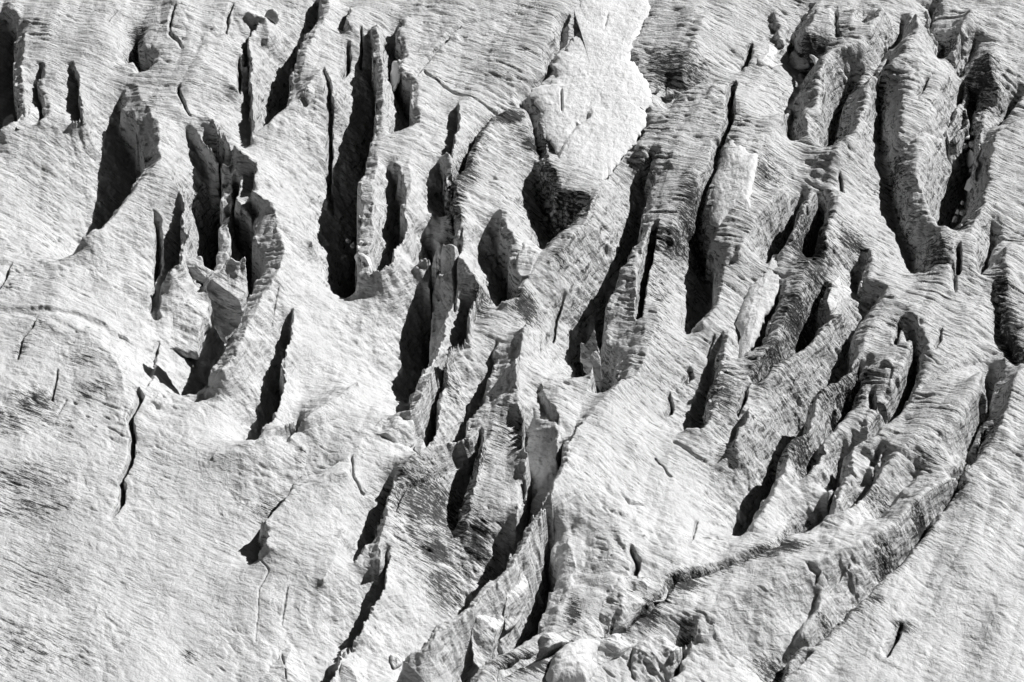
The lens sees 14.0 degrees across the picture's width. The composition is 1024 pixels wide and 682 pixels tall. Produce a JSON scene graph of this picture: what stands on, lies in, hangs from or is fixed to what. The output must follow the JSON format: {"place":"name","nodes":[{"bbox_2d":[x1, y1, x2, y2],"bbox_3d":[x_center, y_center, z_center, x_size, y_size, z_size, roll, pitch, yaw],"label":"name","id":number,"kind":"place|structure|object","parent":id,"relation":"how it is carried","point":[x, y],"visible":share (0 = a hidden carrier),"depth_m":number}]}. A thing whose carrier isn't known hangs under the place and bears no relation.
{"place":"outdoors","nodes":[
{"label":"outdoors","id":0,"kind":"place"},
{"bbox_2d":[0,0,1023,681],"bbox_3d":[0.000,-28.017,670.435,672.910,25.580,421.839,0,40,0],"label":"glacier terrain","id":1,"kind":"structure","parent":0,"point":[820,492],"depth_m":627.65},
{"bbox_2d":[2,114,15,126],"bbox_3d":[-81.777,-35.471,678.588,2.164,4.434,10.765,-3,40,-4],"label":"ice lump","id":2,"kind":"object","parent":1,"relation":"on","point":[8,119],"visible":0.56,"depth_m":677.96},
{"bbox_2d":[16,107,41,128],"bbox_3d":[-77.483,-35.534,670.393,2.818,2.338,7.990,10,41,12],"label":"ice block","id":3,"kind":"structure","parent":1,"relation":"on","point":[34,114],"depth_m":670.32},
{"bbox_2d":[81,104,89,116],"bbox_3d":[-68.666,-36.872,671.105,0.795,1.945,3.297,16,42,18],"label":"ice lump","id":4,"kind":"object","parent":1,"relation":"on","point":[86,107],"visible":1,"depth_m":671.08},
{"bbox_2d":[151,275,211,359],"bbox_3d":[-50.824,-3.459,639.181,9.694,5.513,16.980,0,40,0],"label":"serac","id":5,"kind":"object","parent":1,"relation":"on","point":[191,326],"visible":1,"depth_m":635.99},
{"bbox_2d":[168,256,213,283],"bbox_3d":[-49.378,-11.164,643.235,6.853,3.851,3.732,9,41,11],"label":"serac","id":6,"kind":"object","parent":1,"relation":"on","point":[199,271],"visible":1,"depth_m":642.00},
{"bbox_2d":[206,257,247,342],"bbox_3d":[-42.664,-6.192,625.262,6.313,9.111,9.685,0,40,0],"label":"serac","id":7,"kind":"object","parent":1,"relation":"on","point":[227,289],"visible":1,"depth_m":624.64},
{"bbox_2d":[264,8,278,23],"bbox_3d":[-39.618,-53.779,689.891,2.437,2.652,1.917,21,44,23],"label":"ice boulder","id":8,"kind":"object","parent":1,"relation":"on","point":[271,14],"visible":1,"depth_m":689.26},
{"bbox_2d":[258,647,310,681],"bbox_3d":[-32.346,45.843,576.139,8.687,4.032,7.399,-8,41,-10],"label":"ice mound","id":9,"kind":"object","parent":1,"relation":"on","point":[290,667],"visible":1,"depth_m":574.73},
{"bbox_2d":[304,84,315,104],"bbox_3d":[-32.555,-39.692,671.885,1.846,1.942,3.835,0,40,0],"label":"ice lump","id":10,"kind":"object","parent":1,"relation":"on","point":[309,94],"visible":1,"depth_m":671.26},
{"bbox_2d":[339,648,369,681],"bbox_3d":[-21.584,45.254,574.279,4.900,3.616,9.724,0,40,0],"label":"ice block","id":11,"kind":"structure","parent":1,"relation":"on","point":[353,670],"depth_m":572.47},
{"bbox_2d":[354,253,372,272],"bbox_3d":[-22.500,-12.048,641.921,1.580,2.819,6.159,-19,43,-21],"label":"snow patch","id":12,"kind":"object","parent":1,"relation":"on","point":[365,259],"visible":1,"depth_m":640.84},
{"bbox_2d":[376,416,415,447],"bbox_3d":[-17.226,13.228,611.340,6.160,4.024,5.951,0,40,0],"label":"ice block","id":13,"kind":"structure","parent":1,"relation":"on","point":[398,429],"depth_m":610.05},
{"bbox_2d":[390,61,402,91],"bbox_3d":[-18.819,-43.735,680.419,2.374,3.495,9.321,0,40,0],"label":"snow patch","id":14,"kind":"object","parent":1,"relation":"on","point":[395,77],"visible":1,"depth_m":679.32},
{"bbox_2d":[390,653,402,669],"bbox_3d":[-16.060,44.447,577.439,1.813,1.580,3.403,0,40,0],"label":"ice lump","id":15,"kind":"object","parent":1,"relation":"on","point":[396,662],"visible":1,"depth_m":576.89},
{"bbox_2d":[414,439,425,451],"bbox_3d":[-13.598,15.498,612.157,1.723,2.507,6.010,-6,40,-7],"label":"ice lump","id":16,"kind":"object","parent":1,"relation":"on","point":[420,445],"visible":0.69,"depth_m":611.41},
{"bbox_2d":[471,612,503,667],"bbox_3d":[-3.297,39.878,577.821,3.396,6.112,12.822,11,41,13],"label":"serac","id":17,"kind":"object","parent":1,"relation":"on","point":[486,630],"visible":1,"depth_m":575.52},
{"bbox_2d":[504,574,528,631],"bbox_3d":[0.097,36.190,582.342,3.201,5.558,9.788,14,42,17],"label":"serac","id":18,"kind":"object","parent":1,"relation":"on","point":[515,606],"visible":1,"depth_m":581.88},
{"bbox_2d":[516,237,541,277],"bbox_3d":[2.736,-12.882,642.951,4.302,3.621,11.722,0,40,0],"label":"serac","id":19,"kind":"object","parent":1,"relation":"on","point":[529,253],"visible":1,"depth_m":640.52},
{"bbox_2d":[497,616,603,680],"bbox_3d":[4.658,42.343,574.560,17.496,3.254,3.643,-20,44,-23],"label":"ice ridge","id":20,"kind":"structure","parent":1,"relation":"on","point":[549,644],"depth_m":574.60},
{"bbox_2d":[546,639,599,681],"bbox_3d":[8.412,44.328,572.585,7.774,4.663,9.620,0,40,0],"label":"snow patch","id":21,"kind":"object","parent":1,"relation":"on","point":[572,662],"visible":1,"depth_m":570.33},
{"bbox_2d":[529,0,652,179],"bbox_3d":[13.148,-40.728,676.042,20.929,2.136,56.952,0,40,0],"label":"snow patch","id":22,"kind":"object","parent":1,"relation":"on","point":[592,101],"visible":1,"depth_m":674.29},
{"bbox_2d":[580,330,602,391],"bbox_3d":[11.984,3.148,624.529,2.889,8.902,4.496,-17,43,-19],"label":"ice pinnacle","id":23,"kind":"object","parent":1,"relation":"on","point":[589,356],"visible":0.98,"depth_m":624.44},
{"bbox_2d":[597,633,637,664],"bbox_3d":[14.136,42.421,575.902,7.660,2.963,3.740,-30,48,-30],"label":"ice block","id":24,"kind":"structure","parent":1,"relation":"on","point":[613,646],"depth_m":574.68},
{"bbox_2d":[599,588,645,637],"bbox_3d":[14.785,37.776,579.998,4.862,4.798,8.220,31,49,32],"label":"ice block","id":25,"kind":"structure","parent":1,"relation":"on","point":[622,608],"depth_m":579.02},
{"bbox_2d":[624,575,667,602],"bbox_3d":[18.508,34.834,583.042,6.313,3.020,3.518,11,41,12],"label":"ice block","id":26,"kind":"structure","parent":1,"relation":"on","point":[634,584],"depth_m":582.37},
{"bbox_2d":[631,635,682,681],"bbox_3d":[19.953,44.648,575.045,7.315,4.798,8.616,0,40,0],"label":"ice block","id":27,"kind":"structure","parent":1,"relation":"on","point":[650,660],"depth_m":573.78},
{"bbox_2d":[655,83,660,92],"bbox_3d":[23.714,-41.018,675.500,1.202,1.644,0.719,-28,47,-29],"label":"ice shard","id":28,"kind":"object","parent":1,"relation":"on","point":[658,88],"visible":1,"depth_m":675.46},
{"bbox_2d":[665,87,673,100],"bbox_3d":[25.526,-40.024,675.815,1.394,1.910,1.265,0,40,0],"label":"ice shard","id":29,"kind":"object","parent":1,"relation":"on","point":[669,95],"visible":1,"depth_m":675.59},
{"bbox_2d":[709,140,757,226],"bbox_3d":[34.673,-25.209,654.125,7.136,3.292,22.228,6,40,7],"label":"snow patch","id":30,"kind":"object","parent":1,"relation":"on","point":[740,163],"visible":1,"depth_m":652.74},
{"bbox_2d":[735,254,781,357],"bbox_3d":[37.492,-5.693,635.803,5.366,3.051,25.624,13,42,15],"label":"snow patch","id":31,"kind":"object","parent":1,"relation":"on","point":[760,299],"visible":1,"depth_m":634.16},
{"bbox_2d":[757,43,783,68],"bbox_3d":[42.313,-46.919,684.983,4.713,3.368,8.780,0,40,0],"label":"ice lump","id":32,"kind":"object","parent":1,"relation":"on","point":[766,59],"visible":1,"depth_m":683.05},
{"bbox_2d":[789,51,809,69],"bbox_3d":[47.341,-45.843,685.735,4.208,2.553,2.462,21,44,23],"label":"ice lump","id":33,"kind":"object","parent":1,"relation":"on","point":[797,62],"visible":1,"depth_m":685.20},
{"bbox_2d":[810,54,817,63],"bbox_3d":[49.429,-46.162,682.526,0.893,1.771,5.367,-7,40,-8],"label":"snow patch","id":34,"kind":"object","parent":1,"relation":"on","point":[814,58],"visible":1,"depth_m":681.70},
{"bbox_2d":[826,276,858,313],"bbox_3d":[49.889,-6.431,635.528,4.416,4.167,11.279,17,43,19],"label":"ice block","id":35,"kind":"structure","parent":1,"relation":"on","point":[837,295],"depth_m":634.26},
{"bbox_2d":[952,216,957,222],"bbox_3d":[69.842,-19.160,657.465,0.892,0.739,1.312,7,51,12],"label":"ice chunk","id":36,"kind":"object","parent":1,"relation":"on","point":[954,219],"visible":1,"depth_m":657.20},
{"bbox_2d":[960,210,966,215],"bbox_3d":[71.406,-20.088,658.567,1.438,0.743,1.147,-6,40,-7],"label":"ice chunk","id":37,"kind":"object","parent":1,"relation":"on","point":[962,212],"visible":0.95,"depth_m":658.30},
{"bbox_2d":[964,177,971,191],"bbox_3d":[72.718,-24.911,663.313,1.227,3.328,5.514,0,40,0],"label":"snow patch","id":38,"kind":"object","parent":1,"relation":"on","point":[968,186],"visible":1,"depth_m":663.24},
{"bbox_2d":[966,150,974,167],"bbox_3d":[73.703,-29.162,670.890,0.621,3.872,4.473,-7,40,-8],"label":"snow patch","id":39,"kind":"object","parent":1,"relation":"on","point":[969,160],"visible":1,"depth_m":670.79},
{"bbox_2d":[969,141,973,147],"bbox_3d":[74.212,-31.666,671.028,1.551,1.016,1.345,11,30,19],"label":"ice chunk","id":40,"kind":"object","parent":1,"relation":"on","point":[971,144],"visible":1,"depth_m":670.67}
]}

